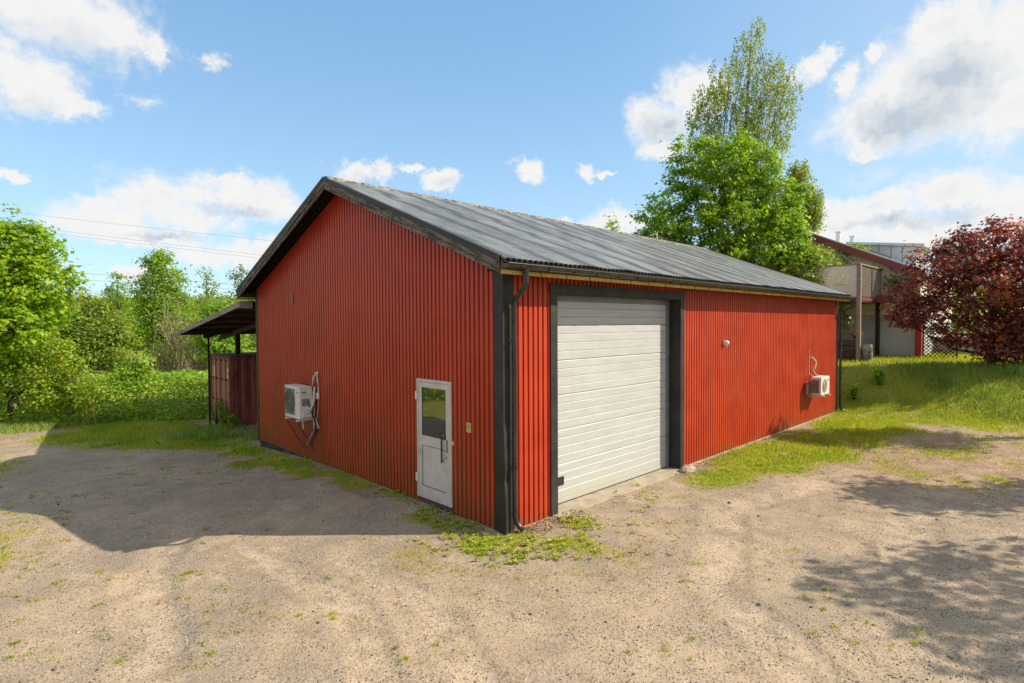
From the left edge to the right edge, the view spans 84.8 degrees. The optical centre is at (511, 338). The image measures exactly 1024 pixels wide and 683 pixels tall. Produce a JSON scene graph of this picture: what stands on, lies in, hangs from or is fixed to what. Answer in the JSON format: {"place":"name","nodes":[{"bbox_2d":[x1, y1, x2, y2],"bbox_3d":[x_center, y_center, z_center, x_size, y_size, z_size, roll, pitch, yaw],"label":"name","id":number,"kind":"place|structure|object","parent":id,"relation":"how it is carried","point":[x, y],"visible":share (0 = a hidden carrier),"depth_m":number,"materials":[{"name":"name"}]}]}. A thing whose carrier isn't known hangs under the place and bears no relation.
{"place":"outdoors","nodes":[
{"label":"outdoors","id":0,"kind":"place"},
{"bbox_2d":[0,410,257,451],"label":"tall grass","id":1,"kind":"structure","parent":0,"point":[27,427],"depth_m":19.43,"materials":[{"name":"green plant"}]},
{"bbox_2d":[0,464,1022,662],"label":"lawn grass","id":2,"kind":"structure","parent":0,"point":[713,474],"depth_m":10.95,"materials":[{"name":"green plant"}]},
{"bbox_2d":[0,323,1023,682],"bbox_3d":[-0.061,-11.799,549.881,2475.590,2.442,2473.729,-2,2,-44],"label":"ground","id":3,"kind":"structure","parent":0,"point":[312,541],"depth_m":7.20,"materials":[{"name":"beige gravel"}]},
{"bbox_2d":[0,202,105,418],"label":"maple tree","id":4,"kind":"object","parent":3,"relation":"on","point":[24,283],"visible":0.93,"depth_m":21.84,"materials":[{"name":"green plant"}]},
{"bbox_2d":[0,329,105,422],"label":"tall shrub","id":5,"kind":"object","parent":3,"relation":"on","point":[38,389],"visible":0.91,"depth_m":21.05,"materials":[{"name":"green plant"}]},
{"bbox_2d":[39,309,96,373],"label":"willow tree","id":6,"kind":"object","parent":3,"relation":"on","point":[62,333],"visible":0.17,"depth_m":46.29,"materials":[{"name":"green plant"}]},
{"bbox_2d":[65,291,92,321],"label":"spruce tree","id":7,"kind":"object","parent":3,"relation":"on","point":[76,303],"visible":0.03,"depth_m":79.84,"materials":[{"name":"green plant"}]},
{"bbox_2d":[47,292,122,372],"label":"young ash","id":8,"kind":"object","parent":3,"relation":"on","point":[99,307],"visible":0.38,"depth_m":47.16,"materials":[{"name":"green plant"}]},
{"bbox_2d":[75,289,97,321],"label":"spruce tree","id":9,"kind":"object","parent":3,"relation":"on","point":[88,295],"visible":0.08,"depth_m":84.09,"materials":[{"name":"green plant"}]},
{"bbox_2d":[64,366,112,425],"bbox_3d":[-15.879,2.183,21.047,1.543,2.357,1.744,-2,2,-44],"label":"sapling","id":10,"kind":"object","parent":3,"relation":"on","point":[86,389],"visible":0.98,"depth_m":20.97,"materials":[{"name":"green plant"}]},
{"bbox_2d":[76,310,145,371],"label":"young ash","id":11,"kind":"object","parent":3,"relation":"on","point":[112,333],"visible":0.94,"depth_m":46.04,"materials":[{"name":"green plant"}]},
{"bbox_2d":[101,283,128,324],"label":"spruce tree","id":12,"kind":"object","parent":3,"relation":"on","point":[111,287],"visible":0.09,"depth_m":83.64,"materials":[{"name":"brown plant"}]},
{"bbox_2d":[0,368,234,425],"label":"bramble thicket","id":13,"kind":"object","parent":3,"relation":"on","point":[183,379],"visible":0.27,"depth_m":22.48,"materials":[{"name":"green plant"}]},
{"bbox_2d":[97,271,143,349],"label":"broadleaf tree","id":14,"kind":"object","parent":3,"relation":"on","point":[118,299],"visible":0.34,"depth_m":65.94,"materials":[{"name":"green plant"}]},
{"bbox_2d":[51,362,201,370],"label":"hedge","id":15,"kind":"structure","parent":3,"relation":"on","point":[98,368],"depth_m":50.09,"materials":[{"name":"green plant"}]},
{"bbox_2d":[98,348,170,411],"bbox_3d":[-15.802,1.935,23.680,2.338,3.148,2.281,0,2,27],"label":"tall shrub","id":16,"kind":"object","parent":3,"relation":"on","point":[139,372],"visible":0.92,"depth_m":23.36,"materials":[{"name":"green plant"}]},
{"bbox_2d":[19,294,255,350],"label":"distant wood","id":17,"kind":"object","parent":3,"relation":"on","point":[145,331],"visible":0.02,"depth_m":92.06,"materials":[{"name":"green plant"}]},
{"bbox_2d":[118,247,203,361],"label":"oak tree","id":18,"kind":"object","parent":3,"relation":"on","point":[157,263],"visible":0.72,"depth_m":50.93,"materials":[{"name":"green plant"}]},
{"bbox_2d":[136,334,193,371],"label":"twiggy shrub","id":19,"kind":"object","parent":3,"relation":"on","point":[169,363],"visible":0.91,"depth_m":40.70,"materials":[{"name":"green plant"}]},
{"bbox_2d":[143,291,209,370],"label":"twiggy shrub","id":20,"kind":"object","parent":3,"relation":"on","point":[175,343],"visible":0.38,"depth_m":44.44,"materials":[{"name":"green plant"}]},
{"bbox_2d":[164,309,207,371],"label":"twiggy shrub","id":21,"kind":"object","parent":3,"relation":"on","point":[201,363],"visible":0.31,"depth_m":42.58,"materials":[{"name":"green plant"}]},
{"bbox_2d":[183,264,236,352],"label":"poplar tree","id":22,"kind":"object","parent":3,"relation":"on","point":[206,284],"visible":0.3,"depth_m":59.91,"materials":[{"name":"green plant"}]},
{"bbox_2d":[170,301,255,424],"bbox_3d":[-7.935,1.167,20.600,6.360,4.680,7.360,-2,2,-44],"label":"lean to shelter","id":23,"kind":"object","parent":3,"relation":"on","point":[237,319],"visible":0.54,"depth_m":19.63,"materials":[{"name":"wood"}]},
{"bbox_2d":[228,297,254,305],"bbox_3d":[-7.082,-1.114,17.634,3.130,0.502,1.750,-2,2,-44],"label":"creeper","id":24,"kind":"object","parent":23,"relation":"on","point":[235,299],"visible":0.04,"depth_m":16.45,"materials":[{"name":"green plant"}]},
{"bbox_2d":[172,296,255,370],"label":"alder tree","id":25,"kind":"object","parent":3,"relation":"on","point":[217,346],"visible":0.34,"depth_m":40.45,"materials":[{"name":"green plant"}]},
{"bbox_2d":[206,397,223,423],"bbox_3d":[-10.971,2.721,20.796,0.714,1.116,0.680,0,2,0],"label":"weed plant","id":26,"kind":"object","parent":3,"relation":"on","point":[216,414],"visible":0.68,"depth_m":20.74,"materials":[{"name":"green plant"}]},
{"bbox_2d":[214,402,228,424],"bbox_3d":[-10.573,2.791,20.442,0.612,0.990,0.673,-2,2,-44],"label":"weed plant","id":27,"kind":"object","parent":3,"relation":"on","point":[222,416],"visible":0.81,"depth_m":20.44,"materials":[{"name":"green plant"}]},
{"bbox_2d":[223,412,240,427],"bbox_3d":[-10.057,2.963,20.149,0.475,0.642,0.500,0,2,27],"label":"weed plant","id":28,"kind":"object","parent":3,"relation":"on","point":[230,419],"visible":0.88,"depth_m":20.08,"materials":[{"name":"green plant"}]},
{"bbox_2d":[210,352,257,426],"bbox_3d":[-8.889,1.867,23.455,6.335,2.640,2.440,-2,2,-44],"label":"shipping container","id":29,"kind":"object","parent":3,"relation":"on","point":[233,379],"visible":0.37,"depth_m":20.87,"materials":[{"name":"metal"}]},
{"bbox_2d":[210,355,219,419],"bbox_3d":[-11.495,1.938,21.671,0.110,2.540,1.070,-2,2,-44],"label":"door","id":30,"kind":"structure","parent":29,"relation":"in","point":[214,362],"depth_m":21.67,"materials":[{"name":"brown wood"}]},
{"bbox_2d":[219,357,228,424],"bbox_3d":[-10.738,1.954,20.894,0.110,2.540,1.070,-2,2,-44],"label":"door","id":31,"kind":"structure","parent":29,"relation":"in","point":[223,362],"depth_m":20.89,"materials":[{"name":"brown wood"}]},
{"bbox_2d":[219,264,255,348],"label":"willow tree","id":32,"kind":"object","parent":3,"relation":"on","point":[238,275],"visible":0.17,"depth_m":63.60,"materials":[{"name":"green plant"}]},
{"bbox_2d":[0,451,1004,669],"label":"grass tufts","id":33,"kind":"object","parent":3,"relation":"on","point":[333,617],"visible":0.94,"depth_m":6.86,"materials":[{"name":"green plant"}]},
{"bbox_2d":[0,351,1021,418],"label":"lawn grass","id":34,"kind":"structure","parent":3,"relation":"on","point":[915,358],"depth_m":25.17,"materials":[{"name":"green plant"}]},
{"bbox_2d":[0,365,1023,480],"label":"lawn grass","id":35,"kind":"structure","parent":3,"relation":"on","point":[121,426],"depth_m":17.14,"materials":[{"name":"green plant"}]},
{"bbox_2d":[0,448,1023,682],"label":"gravel stones","id":36,"kind":"object","parent":3,"relation":"on","point":[530,613],"visible":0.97,"depth_m":6.44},
{"bbox_2d":[277,430,792,535],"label":"leaf litter","id":37,"kind":"object","parent":3,"relation":"on","point":[546,519],"visible":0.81,"depth_m":9.21,"materials":[{"name":"plant"}]},
{"bbox_2d":[236,176,855,534],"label":"barn","id":38,"kind":"structure","parent":3,"relation":"on","point":[562,366],"depth_m":11.26,"materials":[{"name":"metal"}]},
{"bbox_2d":[284,372,319,450],"bbox_3d":[-4.936,1.712,13.181,0.442,1.901,1.087,-2,2,-44],"label":"air conditioner","id":39,"kind":"object","parent":38,"relation":"attached to","point":[299,400],"visible":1,"depth_m":13.01,"materials":[{"name":"white metal"}]},
{"bbox_2d":[415,378,452,513],"bbox_3d":[-1.345,1.867,9.856,0.178,2.285,1.030,-2,2,-44],"label":"door","id":40,"kind":"structure","parent":38,"relation":"in","point":[434,474],"depth_m":9.80,"materials":[{"name":"white metal"}]},
{"bbox_2d":[466,422,470,432],"bbox_3d":[-0.706,1.453,9.133,0.006,0.155,0.110,-2,2,-44],"label":"warning sign","id":41,"kind":"object","parent":38,"relation":"attached to","point":[468,428],"visible":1,"depth_m":9.13,"materials":[{"name":"yellow plastic"}]},
{"bbox_2d":[558,293,668,504],"bbox_3d":[1.997,1.007,11.021,4.052,3.789,0.085,-2,2,-44],"label":"garage door","id":42,"kind":"structure","parent":38,"relation":"in","point":[613,353],"depth_m":10.93,"materials":[{"name":"white metal"}]},
{"bbox_2d":[804,350,829,397],"bbox_3d":[9.661,1.108,17.726,0.960,1.490,0.528,-2,2,-44],"label":"air conditioner","id":43,"kind":"object","parent":38,"relation":"attached to","point":[819,385],"visible":1,"depth_m":17.54,"materials":[{"name":"white metal"}]},
{"bbox_2d":[367,453,824,564],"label":"weeds","id":44,"kind":"object","parent":3,"relation":"on","point":[509,547],"visible":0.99,"depth_m":8.34,"materials":[{"name":"green plant"}]},
{"bbox_2d":[603,212,624,230],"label":"distant tree","id":45,"kind":"object","parent":3,"relation":"on","point":[611,226],"visible":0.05,"depth_m":59.67,"materials":[{"name":"green plant"}]},
{"bbox_2d":[680,465,695,472],"bbox_3d":[3.814,2.842,12.135,0.494,0.222,0.273,-2,2,-44],"label":"stone","id":46,"kind":"object","parent":3,"relation":"on","point":[687,468],"visible":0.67,"depth_m":12.02,"materials":[{"name":"stone"}]},
{"bbox_2d":[625,124,823,273],"bbox_3d":[10.535,-4.660,28.210,9.602,11.954,5.132,0,2,11],"label":"maple tree","id":47,"kind":"object","parent":3,"relation":"on","point":[731,206],"visible":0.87,"depth_m":27.59,"materials":[{"name":"green plant"}]},
{"bbox_2d":[684,16,804,233],"bbox_3d":[15.526,-10.344,37.782,7.881,22.458,3.701,0,2,1],"label":"birch tree","id":48,"kind":"object","parent":3,"relation":"on","point":[748,121],"visible":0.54,"depth_m":37.33,"materials":[{"name":"green plant"}]},
{"bbox_2d":[778,159,828,233],"bbox_3d":[18.651,-5.425,36.825,3.896,12.626,2.259,0,2,15],"label":"birch tree","id":49,"kind":"object","parent":3,"relation":"on","point":[814,210],"visible":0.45,"depth_m":36.42,"materials":[{"name":"green plant"}]},
{"bbox_2d":[772,244,854,336],"bbox_3d":[14.509,-1.650,26.995,4.142,5.906,3.088,0,2,10],"label":"young maple","id":50,"kind":"object","parent":3,"relation":"on","point":[812,260],"visible":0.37,"depth_m":26.61,"materials":[{"name":"green plant"}]},
{"bbox_2d":[809,430,819,434],"bbox_3d":[8.712,2.725,16.147,0.412,0.176,0.244,-2,2,-44],"label":"stone","id":51,"kind":"object","parent":3,"relation":"on","point":[814,431],"visible":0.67,"depth_m":16.04,"materials":[{"name":"stone"}]},
{"bbox_2d":[715,219,951,361],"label":"house","id":52,"kind":"structure","parent":3,"relation":"on","point":[868,270],"depth_m":27.82,"materials":[{"name":"metal"}]},
{"bbox_2d":[848,303,854,324],"bbox_3d":[16.280,-1.180,26.886,0.294,1.050,0.340,-2,2,-44],"label":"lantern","id":53,"kind":"object","parent":52,"relation":"hanging from","point":[852,320],"visible":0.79,"depth_m":26.84,"materials":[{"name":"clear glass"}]},
{"bbox_2d":[846,330,865,339],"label":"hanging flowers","id":54,"kind":"object","parent":52,"relation":"hanging from","point":[853,334],"visible":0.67,"depth_m":26.81,"materials":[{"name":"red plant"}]},
{"bbox_2d":[832,243,929,304],"bbox_3d":[18.440,-2.846,27.833,0.953,4.089,4.742,-2,2,-44],"label":"climbing vine","id":55,"kind":"object","parent":52,"relation":"attached to","point":[889,281],"visible":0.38,"depth_m":27.72,"materials":[{"name":"green plant"}]},
{"bbox_2d":[838,339,855,344],"bbox_3d":[16.439,0.598,27.889,0.450,1.080,1.200,-2,2,-44],"label":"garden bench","id":56,"kind":"object","parent":3,"relation":"on","point":[848,342],"visible":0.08,"depth_m":27.86,"materials":[{"name":"grey wood"}]},
{"bbox_2d":[846,383,861,399],"bbox_3d":[12.616,1.984,20.709,0.520,0.712,0.548,-1,2,-19],"label":"weed plant","id":57,"kind":"object","parent":3,"relation":"on","point":[853,393],"visible":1,"depth_m":20.62,"materials":[{"name":"green plant"}]},
{"bbox_2d":[838,345,873,360],"bbox_3d":[16.007,0.706,26.939,2.120,0.720,1.880,-2,2,-44],"label":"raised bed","id":58,"kind":"object","parent":3,"relation":"on","point":[848,352],"visible":0.33,"depth_m":25.95,"materials":[{"name":"brown wood"}]},
{"bbox_2d":[861,344,872,361],"bbox_3d":[16.050,0.744,25.391,0.571,0.965,0.600,-2,2,-44],"label":"tree stump","id":59,"kind":"object","parent":3,"relation":"on","point":[866,352],"visible":0.56,"depth_m":25.20,"materials":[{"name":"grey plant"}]},
{"bbox_2d":[871,367,888,384],"bbox_3d":[13.940,1.454,21.231,0.645,0.732,0.577,-2,2,-44],"label":"weed plant","id":60,"kind":"object","parent":3,"relation":"on","point":[880,376],"visible":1,"depth_m":21.16,"materials":[{"name":"green plant"}]},
{"bbox_2d":[922,322,957,357],"bbox_3d":[20.209,0.081,26.475,0.060,2.050,1.350,-2,2,-44],"label":"trellis","id":61,"kind":"object","parent":3,"relation":"on","point":[923,346],"visible":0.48,"depth_m":26.60,"materials":[{"name":"white wood"}]},
{"bbox_2d":[927,237,960,295],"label":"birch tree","id":62,"kind":"object","parent":3,"relation":"on","point":[940,265],"visible":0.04,"depth_m":59.59,"materials":[{"name":"green plant"}]},
{"bbox_2d":[872,213,1023,364],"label":"copper maple","id":63,"kind":"object","parent":3,"relation":"on","point":[1001,276],"visible":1,"depth_m":21.55,"materials":[{"name":"red plant"}]},
{"bbox_2d":[952,237,973,336],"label":"birch tree","id":64,"kind":"object","parent":3,"relation":"on","point":[965,280],"visible":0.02,"depth_m":59.71,"materials":[{"name":"green plant"}]},
{"bbox_2d":[934,337,1023,354],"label":"garden wall","id":65,"kind":"structure","parent":3,"relation":"on","point":[969,349],"depth_m":28.86,"materials":[{"name":"concrete"}]},
{"bbox_2d":[951,282,1020,332],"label":"distant wood","id":66,"kind":"object","parent":3,"relation":"on","point":[953,325],"depth_m":78.57,"materials":[{"name":"green plant"}]},
{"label":"utility pole","id":67,"kind":"object","parent":3,"relation":"on","visible":0},
{"bbox_2d":[57,271,238,284],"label":"power cable","id":68,"kind":"object","parent":67,"relation":"attached to","point":[155,278],"visible":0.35,"depth_m":47.87,"materials":[{"name":"black rubber"}]},
{"bbox_2d":[64,289,233,299],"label":"power cable","id":69,"kind":"object","parent":67,"relation":"attached to","point":[151,294],"visible":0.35,"depth_m":48.41,"materials":[{"name":"black rubber"}]},
{"bbox_2d":[74,292,229,300],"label":"power cable","id":70,"kind":"object","parent":67,"relation":"attached to","point":[152,296],"visible":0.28,"depth_m":47.91,"materials":[{"name":"black rubber"}]},
{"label":"utility pole","id":71,"kind":"object","parent":3,"relation":"on","visible":0},
{"bbox_2d":[5,211,267,240],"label":"power cable","id":72,"kind":"object","parent":71,"relation":"attached to","point":[139,226],"visible":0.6,"depth_m":47.76,"materials":[{"name":"black rubber"}]},
{"bbox_2d":[21,229,254,257],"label":"power cable","id":73,"kind":"object","parent":71,"relation":"attached to","point":[153,245],"visible":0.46,"depth_m":48.30,"materials":[{"name":"black rubber"}]},
{"bbox_2d":[50,229,256,254],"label":"power cable","id":74,"kind":"object","parent":71,"relation":"attached to","point":[156,242],"visible":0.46,"depth_m":48.04,"materials":[{"name":"black rubber"}]},
{"bbox_2d":[78,279,235,289],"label":"power cable","id":75,"kind":"object","parent":71,"relation":"attached to","point":[158,284],"visible":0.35,"depth_m":48.13,"materials":[{"name":"black rubber"}]},
{"bbox_2d":[0,449,1023,664],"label":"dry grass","id":76,"kind":"structure","parent":0,"point":[585,523],"depth_m":9.31,"materials":[{"name":"green plant"}]},
{"bbox_2d":[0,0,1023,321],"label":"sky","id":77,"kind":"structure","parent":0,"point":[217,118],"materials":[{"name":"blue"}]},
{"bbox_2d":[882,360,1023,421],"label":"tall grass","id":78,"kind":"structure","parent":0,"point":[1013,367],"depth_m":20.00,"materials":[{"name":"green plant"}]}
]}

